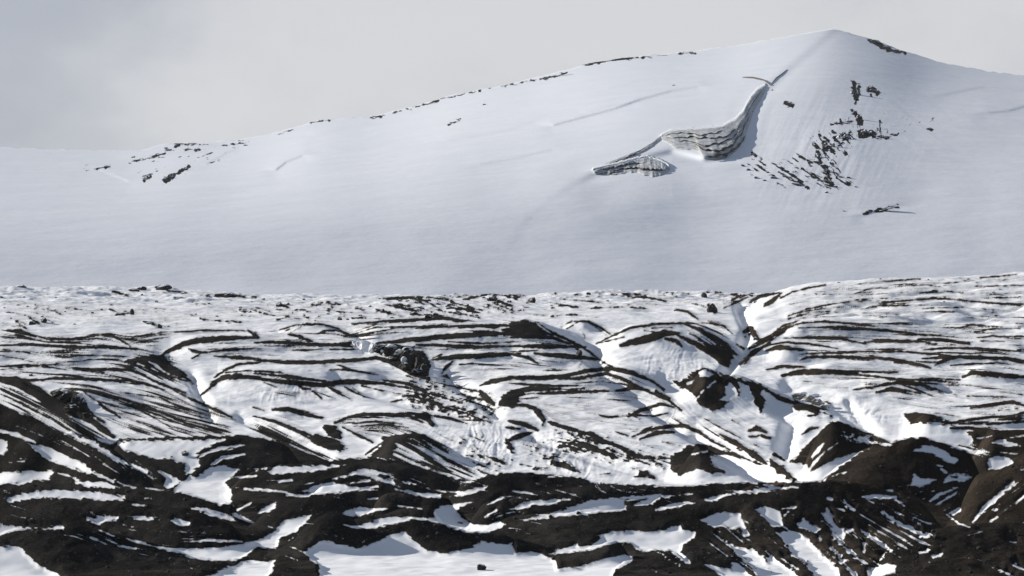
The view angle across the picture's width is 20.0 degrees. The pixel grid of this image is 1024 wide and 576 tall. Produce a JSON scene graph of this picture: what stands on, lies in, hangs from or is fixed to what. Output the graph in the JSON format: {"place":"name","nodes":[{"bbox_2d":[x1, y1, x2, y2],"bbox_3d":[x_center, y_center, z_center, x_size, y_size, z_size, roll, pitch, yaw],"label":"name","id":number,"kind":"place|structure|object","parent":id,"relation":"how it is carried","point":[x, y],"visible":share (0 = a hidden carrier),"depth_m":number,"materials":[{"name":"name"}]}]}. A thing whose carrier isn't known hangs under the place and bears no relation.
{"place":"outdoors","nodes":[
{"label":"outdoors","id":0,"kind":"place"},
{"bbox_2d":[0,29,1023,295],"bbox_3d":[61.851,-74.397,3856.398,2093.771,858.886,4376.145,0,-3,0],"label":"mountain","id":1,"kind":"structure","parent":0,"point":[504,189],"depth_m":2178.68,"materials":[{"name":"white snow"}]},
{"bbox_2d":[584,57,633,64],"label":"rock ledge","id":2,"kind":"object","parent":1,"relation":"on","point":[613,60],"visible":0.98,"depth_m":4572.34,"materials":[{"name":"grey stone"}]},
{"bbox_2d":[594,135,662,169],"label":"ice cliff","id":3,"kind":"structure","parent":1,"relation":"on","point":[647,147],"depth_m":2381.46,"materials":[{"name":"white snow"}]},
{"bbox_2d":[593,155,669,176],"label":"ice cliff","id":4,"kind":"structure","parent":1,"relation":"on","point":[648,165],"depth_m":2262.94,"materials":[{"name":"white ice"}]},
{"bbox_2d":[661,83,765,159],"bbox_3d":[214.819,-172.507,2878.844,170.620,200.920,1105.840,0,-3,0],"label":"ice cliff","id":5,"kind":"structure","parent":1,"relation":"on","point":[719,141],"depth_m":2496.85,"materials":[{"name":"white ice"}]},
{"bbox_2d":[742,77,770,84],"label":"rock ledge","id":6,"kind":"object","parent":1,"relation":"on","point":[757,78],"visible":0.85,"depth_m":3543.69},
{"bbox_2d":[822,142,834,146],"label":"crag","id":7,"kind":"structure","parent":1,"relation":"on","point":[826,145],"depth_m":2421.09,"materials":[{"name":"grey stone"}]},
{"bbox_2d":[836,135,850,138],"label":"crag","id":8,"kind":"structure","parent":1,"relation":"on","point":[843,137],"depth_m":2509.97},
{"bbox_2d":[850,90,860,94],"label":"crag","id":9,"kind":"structure","parent":1,"relation":"on","point":[857,93],"depth_m":3228.97,"materials":[{"name":"grey stone"}]},
{"bbox_2d":[860,129,872,135],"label":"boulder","id":10,"kind":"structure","parent":1,"relation":"on","point":[865,132],"depth_m":2571.17,"materials":[{"name":"black stone"}]},
{"bbox_2d":[871,39,892,47],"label":"rock ledge","id":11,"kind":"object","parent":1,"relation":"on","point":[878,42],"visible":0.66,"depth_m":4713.04,"materials":[{"name":"grey stone"}]},
{"bbox_2d":[0,308,1023,485],"bbox_3d":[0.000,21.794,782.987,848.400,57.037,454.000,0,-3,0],"label":"terrain","id":12,"kind":"structure","parent":0,"point":[660,400],"depth_m":762.82,"materials":[{"name":"white snow"},{"name":"rock"},{"name":"snow"}]},
{"bbox_2d":[53,389,90,418],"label":"rock outcrop","id":13,"kind":"object","parent":12,"relation":"on","point":[77,403],"visible":0.96,"depth_m":701.79,"materials":[{"name":"black stone"}]},
{"bbox_2d":[352,339,376,352],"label":"snow serac","id":14,"kind":"object","parent":12,"relation":"on","point":[363,345],"visible":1,"depth_m":865.46,"materials":[{"name":"white"}]},
{"bbox_2d":[372,344,428,374],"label":"rock outcrop","id":15,"kind":"object","parent":12,"relation":"on","point":[404,355],"visible":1,"depth_m":818.01,"materials":[{"name":"black stone"}]},
{"bbox_2d":[791,392,826,408],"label":"ice block","id":16,"kind":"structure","parent":12,"relation":"on","point":[804,396],"depth_m":735.32,"materials":[{"name":"white ice"}]},
{"bbox_2d":[0,404,1023,575],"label":"hills","id":17,"kind":"structure","parent":0,"point":[61,464],"depth_m":366.31,"materials":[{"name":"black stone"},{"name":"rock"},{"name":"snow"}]},
{"bbox_2d":[477,564,485,569],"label":"boulder","id":18,"kind":"object","parent":17,"relation":"on","point":[481,567],"visible":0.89,"depth_m":289.19,"materials":[{"name":"black stone"}]},
{"bbox_2d":[0,272,1023,331],"bbox_3d":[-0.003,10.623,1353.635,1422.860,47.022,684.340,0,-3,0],"label":"snowfield","id":19,"kind":"structure","parent":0,"point":[974,295],"depth_m":1130.72,"materials":[{"name":"white snow"}]},
{"bbox_2d":[155,284,171,289],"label":"boulder","id":20,"kind":"object","parent":19,"relation":"on","point":[164,287],"visible":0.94,"depth_m":1447.22,"materials":[{"name":"grey stone"}]},
{"bbox_2d":[224,292,236,296],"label":"boulder","id":21,"kind":"object","parent":19,"relation":"on","point":[231,294],"visible":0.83,"depth_m":1350.91,"materials":[{"name":"grey stone"}]},
{"bbox_2d":[276,301,283,306],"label":"boulder","id":22,"kind":"object","parent":19,"relation":"on","point":[279,304],"visible":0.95,"depth_m":1166.29,"materials":[{"name":"grey stone"}]},
{"bbox_2d":[487,297,496,300],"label":"boulder","id":23,"kind":"object","parent":19,"relation":"on","point":[491,299],"visible":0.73,"depth_m":1293.07,"materials":[{"name":"grey stone"}]},
{"bbox_2d":[528,297,535,302],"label":"boulder","id":24,"kind":"object","parent":19,"relation":"on","point":[532,300],"visible":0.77,"depth_m":1252.40,"materials":[{"name":"grey stone"}]},
{"bbox_2d":[707,303,717,312],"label":"boulder","id":25,"kind":"object","parent":19,"relation":"on","point":[711,308],"visible":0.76,"depth_m":1093.21,"materials":[{"name":"grey stone"}]},
{"bbox_2d":[0,0,1023,149],"label":"sky","id":26,"kind":"structure","parent":0,"point":[75,74],"materials":[{"name":"grey"}]}
]}

